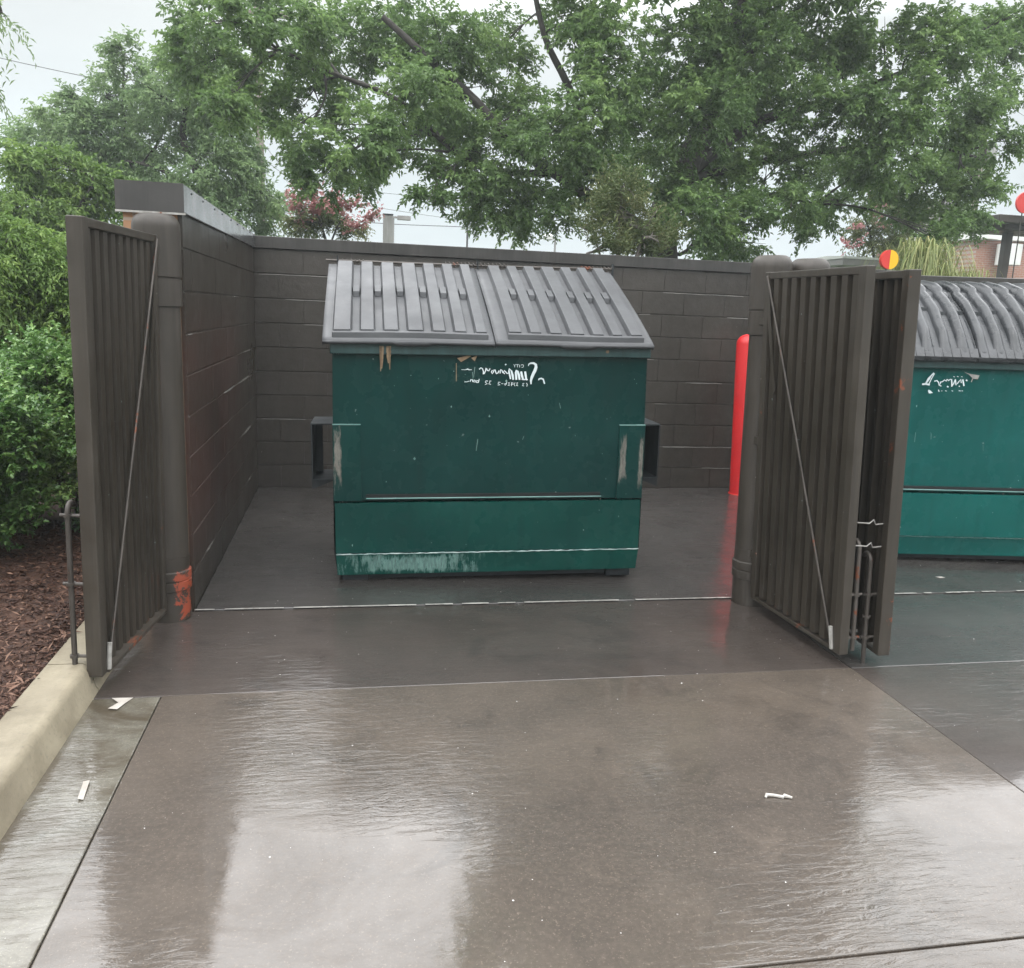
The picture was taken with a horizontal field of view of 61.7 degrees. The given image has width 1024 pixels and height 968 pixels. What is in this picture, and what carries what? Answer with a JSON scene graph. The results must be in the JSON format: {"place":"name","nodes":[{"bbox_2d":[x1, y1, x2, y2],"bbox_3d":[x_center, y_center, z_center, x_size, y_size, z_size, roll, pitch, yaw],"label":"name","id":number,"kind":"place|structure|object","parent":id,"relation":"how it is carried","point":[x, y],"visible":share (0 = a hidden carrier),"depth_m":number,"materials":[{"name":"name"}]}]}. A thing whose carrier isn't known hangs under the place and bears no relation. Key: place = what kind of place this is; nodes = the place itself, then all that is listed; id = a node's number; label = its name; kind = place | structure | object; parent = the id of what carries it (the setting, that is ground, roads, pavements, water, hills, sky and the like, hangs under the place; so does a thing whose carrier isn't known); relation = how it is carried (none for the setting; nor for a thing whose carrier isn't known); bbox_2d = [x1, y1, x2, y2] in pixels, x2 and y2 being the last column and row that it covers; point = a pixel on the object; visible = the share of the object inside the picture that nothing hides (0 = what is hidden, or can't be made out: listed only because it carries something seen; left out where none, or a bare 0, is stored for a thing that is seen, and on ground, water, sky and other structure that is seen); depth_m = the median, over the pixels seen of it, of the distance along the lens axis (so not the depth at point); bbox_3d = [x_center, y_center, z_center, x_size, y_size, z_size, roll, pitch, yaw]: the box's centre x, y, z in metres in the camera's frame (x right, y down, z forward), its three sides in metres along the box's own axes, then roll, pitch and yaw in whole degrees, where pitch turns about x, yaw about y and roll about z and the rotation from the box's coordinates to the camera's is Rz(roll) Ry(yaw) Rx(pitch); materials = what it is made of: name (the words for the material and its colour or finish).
{"place":"outdoors","nodes":[
{"label":"outdoors","id":0,"kind":"place"},
{"bbox_2d":[0,472,83,718],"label":"mulch bed","id":1,"kind":"object","parent":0,"point":[53,517],"visible":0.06,"depth_m":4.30,"materials":[{"name":"brown wood"}]},
{"bbox_2d":[0,0,36,127],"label":"drooping tree","id":2,"kind":"object","parent":1,"relation":"on","point":[4,30],"visible":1,"depth_m":8.82,"materials":[{"name":"green plant"}]},
{"bbox_2d":[0,203,70,375],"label":"arching shrub","id":3,"kind":"object","parent":1,"relation":"on","point":[34,280],"visible":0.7,"depth_m":6.43,"materials":[{"name":"green plant"}]},
{"bbox_2d":[0,354,77,550],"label":"hedge shrub","id":4,"kind":"object","parent":1,"relation":"on","point":[18,429],"visible":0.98,"depth_m":4.65,"materials":[{"name":"green plant"}]},
{"bbox_2d":[0,319,79,531],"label":"hedge shrub","id":5,"kind":"object","parent":1,"relation":"on","point":[54,377],"visible":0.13,"depth_m":4.97,"materials":[{"name":"green plant"}]},
{"bbox_2d":[94,599,849,699],"bbox_3d":[-0.133,0.816,4.251,3.353,0.100,1.010,0,11,-11],"label":"apron","id":6,"kind":"object","parent":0,"point":[219,652],"visible":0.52,"depth_m":4.14,"materials":[{"name":"concrete"}]},
{"bbox_2d":[131,212,191,622],"bbox_3d":[-1.697,-0.290,4.176,0.214,1.972,0.214,0,11,-11],"label":"gate post","id":7,"kind":"object","parent":6,"relation":"on","point":[165,229],"visible":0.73,"depth_m":4.11,"materials":[{"name":"metal"}]},
{"bbox_2d":[59,215,166,676],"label":"gate","id":8,"kind":"structure","parent":7,"relation":"attached to","point":[113,300],"depth_m":3.54,"materials":[{"name":"brown metal"}]},
{"bbox_2d":[731,255,792,606],"bbox_3d":[1.382,-0.270,4.777,0.214,1.945,0.214,-1,12,-10],"label":"gate post","id":9,"kind":"object","parent":6,"relation":"on","point":[761,265],"visible":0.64,"depth_m":4.72,"materials":[{"name":"metal"}]},
{"bbox_2d":[750,265,875,654],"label":"gate","id":10,"kind":"structure","parent":9,"relation":"attached to","point":[816,340],"depth_m":4.16,"materials":[{"name":"brown metal"}]},
{"bbox_2d":[856,542,880,547],"bbox_3d":[1.673,0.285,3.996,0.161,0.029,0.012,1,11,-9],"label":"tie wire","id":11,"kind":"object","parent":10,"relation":"attached to","point":[868,545],"visible":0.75,"depth_m":3.99,"materials":[{"name":"metal"}]},
{"bbox_2d":[0,0,1023,262],"label":"sky","id":12,"kind":"structure","parent":0,"point":[65,33],"materials":[{"name":"white"}]},
{"bbox_2d":[31,668,1023,967],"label":"driveway","id":13,"kind":"structure","parent":0,"point":[889,826],"depth_m":2.67,"materials":[{"name":"grey concrete"}]},
{"bbox_2d":[765,793,791,798],"bbox_3d":[0.907,1.063,2.921,0.096,0.016,0.018,2,11,-1],"label":"paper scrap","id":14,"kind":"object","parent":13,"relation":"on","point":[778,796],"visible":1,"depth_m":2.92,"materials":[{"name":"paper"}]},
{"bbox_2d":[195,487,1023,611],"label":"enclosure pad","id":15,"kind":"object","parent":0,"point":[286,568],"visible":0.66,"depth_m":5.43,"materials":[{"name":"grey concrete"}]},
{"bbox_2d":[310,255,660,578],"bbox_3d":[-0.176,-0.448,5.389,2.080,1.917,1.024,0,12,-9],"label":"dumpster","id":16,"kind":"object","parent":15,"relation":"on","point":[491,419],"visible":1,"depth_m":5.01,"materials":[{"name":"teal metal"}]},
{"bbox_2d":[91,499,1015,961],"bbox_3d":[0.950,0.709,4.720,5.592,0.006,5.783,0,11,-11],"label":"grit","id":17,"kind":"object","parent":15,"relation":"on","point":[507,715],"visible":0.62,"depth_m":3.28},
{"bbox_2d":[195,590,1023,609],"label":"joint sealant","id":18,"kind":"object","parent":15,"relation":"on","point":[512,602],"visible":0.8,"depth_m":4.75,"materials":[{"name":"grey rubber"}]},
{"bbox_2d":[728,334,748,495],"bbox_3d":[2.142,-0.630,7.914,0.220,1.485,0.220,-2,12,-10],"label":"bollard","id":19,"kind":"object","parent":15,"relation":"on","point":[742,343],"visible":0.44,"depth_m":7.84,"materials":[{"name":"red plastic"}]},
{"bbox_2d":[898,280,1023,559],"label":"dumpster","id":20,"kind":"object","parent":15,"relation":"on","point":[964,467],"visible":0.43,"depth_m":5.81,"materials":[{"name":"teal metal"}]},
{"bbox_2d":[760,939,1023,967],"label":"driveway","id":21,"kind":"structure","parent":0,"point":[1004,954],"depth_m":2.21,"materials":[{"name":"grey concrete"}]},
{"bbox_2d":[773,592,1023,668],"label":"side apron","id":22,"kind":"object","parent":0,"point":[948,629],"visible":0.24,"depth_m":4.60,"materials":[{"name":"grey concrete"}]},
{"bbox_2d":[792,258,829,270],"bbox_3d":[1.605,-0.269,4.829,0.214,1.940,0.214,-2,12,-10],"label":"gate post","id":23,"kind":"object","parent":22,"relation":"on","point":[808,263],"visible":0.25,"depth_m":4.56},
{"bbox_2d":[849,269,921,663],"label":"gate","id":24,"kind":"structure","parent":23,"relation":"attached to","point":[892,345],"depth_m":3.99,"materials":[{"name":"brown metal"}]},
{"bbox_2d":[857,519,882,524],"bbox_3d":[1.678,0.177,3.974,0.161,0.029,0.012,1,11,-9],"label":"tie wire","id":25,"kind":"object","parent":24,"relation":"attached to","point":[870,522],"visible":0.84,"depth_m":3.97,"materials":[{"name":"metal"}]},
{"bbox_2d":[856,235,984,276],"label":"fountain grass","id":26,"kind":"object","parent":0,"point":[928,260],"depth_m":10.52,"materials":[{"name":"green plant"}]},
{"bbox_2d":[853,662,1023,792],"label":"side driveway","id":27,"kind":"structure","parent":0,"point":[976,711],"depth_m":3.74,"materials":[{"name":"concrete"}]},
{"bbox_2d":[937,265,995,277],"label":"fountain grass","id":28,"kind":"object","parent":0,"point":[960,274],"depth_m":10.37,"materials":[{"name":"plant"}]},
{"label":"road","id":29,"kind":"structure","parent":0,"visible":0},
{"bbox_2d":[245,2,294,220],"bbox_3d":[-7.996,-9.690,27.246,2.200,10.962,0.260,0,11,-11],"label":"utility pole","id":30,"kind":"object","parent":29,"relation":"on","point":[250,11],"visible":0.02,"depth_m":26.86,"materials":[{"name":"brown wood"}]},
{"bbox_2d":[1,58,81,75],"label":"overhead wire","id":31,"kind":"object","parent":30,"relation":"attached to","point":[42,67],"visible":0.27,"depth_m":24.34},
{"bbox_2d":[267,161,462,220],"bbox_3d":[-5.478,-10.930,32.239,1.692,0.938,11.419,10,14,34],"label":"overhead wire","id":32,"kind":"object","parent":30,"relation":"attached to","point":[388,209],"visible":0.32,"depth_m":34.47,"materials":[{"name":"black metal"}]},
{"bbox_2d":[285,212,764,239],"bbox_3d":[0.680,-9.017,30.191,18.665,0.400,0.275,-1,12,-17],"label":"overhead wire","id":33,"kind":"object","parent":30,"relation":"attached to","point":[450,226],"visible":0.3,"depth_m":29.19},
{"bbox_2d":[393,215,410,242],"bbox_3d":[-3.487,-6.072,26.770,0.552,4.418,0.300,0,11,-11],"label":"street lamp","id":34,"kind":"object","parent":29,"relation":"on","point":[404,218],"visible":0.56,"depth_m":26.25,"materials":[{"name":"grey metal"}]},
{"bbox_2d":[466,225,468,246],"bbox_3d":[-1.355,-5.794,25.153,0.060,4.676,0.060,0,11,-11],"label":"flag pole","id":35,"kind":"object","parent":29,"relation":"on","point":[467,237],"depth_m":24.86,"materials":[{"name":"white metal"}]},
{"bbox_2d":[543,234,555,251],"bbox_3d":[1.342,-7.390,33.639,0.456,4.700,0.456,10,14,33],"label":"street lamp","id":36,"kind":"object","parent":29,"relation":"on","point":[548,238],"visible":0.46,"depth_m":33.09,"materials":[{"name":"white metal"}]},
{"bbox_2d":[866,231,1023,278],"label":"brick building","id":37,"kind":"structure","parent":29,"relation":"on","point":[987,254],"depth_m":30.20,"materials":[{"name":"brown brick"}]},
{"bbox_2d":[973,144,997,209],"bbox_3d":[19.691,-9.907,36.488,0.700,9.981,0.450,0,11,-11],"label":"utility pole","id":38,"kind":"object","parent":29,"relation":"on","point":[992,150],"visible":0.09,"depth_m":35.56,"materials":[{"name":"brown wood"}]},
{"label":"ground","id":39,"kind":"structure","parent":0,"visible":0},
{"bbox_2d":[0,131,137,367],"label":"leafy tree","id":40,"kind":"object","parent":39,"relation":"on","point":[31,178],"visible":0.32,"depth_m":11.46,"materials":[{"name":"green plant"}]},
{"bbox_2d":[0,697,159,967],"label":"gutter","id":41,"kind":"object","parent":39,"relation":"on","point":[47,839],"visible":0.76,"depth_m":2.63,"materials":[{"name":"concrete"}]},
{"bbox_2d":[77,780,89,799],"bbox_3d":[-1.399,0.999,2.796,0.020,0.007,0.112,-1,12,-16],"label":"paper strip","id":42,"kind":"object","parent":41,"relation":"on","point":[81,795],"visible":1,"depth_m":2.79,"materials":[{"name":"white paper"}]},
{"bbox_2d":[108,698,131,708],"bbox_3d":[-1.559,0.871,3.401,0.080,0.006,0.105,0,11,-11],"label":"paper scrap","id":43,"kind":"object","parent":41,"relation":"on","point":[121,702],"visible":1,"depth_m":3.41,"materials":[{"name":"white paper"}]},
{"bbox_2d":[0,23,169,176],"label":"slender tree","id":44,"kind":"object","parent":39,"relation":"on","point":[77,119],"visible":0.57,"depth_m":15.69,"materials":[{"name":"green plant"}]},
{"bbox_2d":[75,41,302,237],"bbox_3d":[-6.087,-4.969,16.068,4.257,6.240,3.177,0,11,-11],"label":"spreading tree","id":45,"kind":"object","parent":39,"relation":"on","point":[226,195],"visible":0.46,"depth_m":15.63,"materials":[{"name":"green plant"}]},
{"bbox_2d":[273,181,384,241],"bbox_3d":[-3.392,-3.616,15.965,2.020,3.841,1.718,0,11,-11],"label":"crape myrtle","id":46,"kind":"object","parent":39,"relation":"on","point":[303,221],"visible":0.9,"depth_m":15.44,"materials":[{"name":"pink plant"}]},
{"bbox_2d":[383,213,392,242],"bbox_3d":[-3.053,-4.593,20.927,0.247,3.840,0.247,0,11,-11],"label":"pylon","id":47,"kind":"object","parent":39,"relation":"on","point":[388,228],"visible":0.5,"depth_m":20.51,"materials":[{"name":"grey concrete"}]},
{"bbox_2d":[151,0,1023,262],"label":"broadleaf tree","id":48,"kind":"object","parent":39,"relation":"on","point":[720,90],"visible":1,"depth_m":12.02,"materials":[{"name":"green plant"}]},
{"bbox_2d":[562,146,696,257],"bbox_3d":[1.198,-1.797,9.152,1.436,3.314,1.230,0,11,-11],"label":"tall shrub","id":49,"kind":"object","parent":39,"relation":"on","point":[622,239],"visible":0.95,"depth_m":8.79,"materials":[{"name":"green plant"}]},
{"bbox_2d":[818,256,950,269],"bbox_3d":[6.861,-2.812,16.416,2.211,2.907,1.200,0,11,-11],"label":"white canopy","id":50,"kind":"object","parent":39,"relation":"on","point":[842,261],"visible":0.19,"depth_m":15.49,"materials":[{"name":"metal"}]},
{"bbox_2d":[836,188,935,257],"bbox_3d":[7.653,-4.023,17.824,1.981,4.794,1.981,5,12,15],"label":"crape myrtle","id":51,"kind":"object","parent":39,"relation":"on","point":[857,235],"visible":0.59,"depth_m":17.44,"materials":[{"name":"green plant"}]},
{"bbox_2d":[879,250,898,269],"bbox_3d":[4.009,-1.310,9.453,0.203,2.462,0.067,0,11,-11],"label":"round sign","id":52,"kind":"object","parent":39,"relation":"on","point":[888,259],"visible":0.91,"depth_m":9.20,"materials":[{"name":"multicoloured metal"}]},
{"bbox_2d":[919,199,951,246],"bbox_3d":[12.428,-5.750,25.818,1.062,5.432,0.376,0,11,-11],"label":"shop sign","id":53,"kind":"object","parent":39,"relation":"on","point":[931,218],"visible":0.08,"depth_m":25.20,"materials":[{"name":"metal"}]},
{"bbox_2d":[962,214,1023,277],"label":"canopy","id":54,"kind":"object","parent":39,"relation":"on","point":[1008,230],"visible":0.42,"depth_m":18.10,"materials":[{"name":"grey metal"}]},
{"bbox_2d":[1012,192,1023,277],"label":"round sign","id":55,"kind":"object","parent":39,"relation":"on","point":[1019,203],"visible":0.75,"depth_m":17.19,"materials":[{"name":"red metal"}]},
{"label":"joint bed","id":56,"kind":"structure","parent":0,"visible":0},
{"bbox_2d":[0,620,112,840],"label":"kerb","id":57,"kind":"structure","parent":56,"relation":"on","point":[39,722],"depth_m":3.04,"materials":[{"name":"concrete"}]},
{"bbox_2d":[114,179,257,611],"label":"side wall","id":58,"kind":"structure","parent":56,"relation":"on","point":[218,341],"depth_m":5.00,"materials":[{"name":"concrete"}]},
{"bbox_2d":[252,236,893,487],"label":"block wall","id":59,"kind":"structure","parent":56,"relation":"on","point":[692,314],"depth_m":7.62,"materials":[{"name":"paint"}]},
{"bbox_2d":[921,275,1023,494],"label":"block wall","id":60,"kind":"structure","parent":56,"relation":"on","point":[966,279],"depth_m":8.12,"materials":[{"name":"paint"}]}
]}

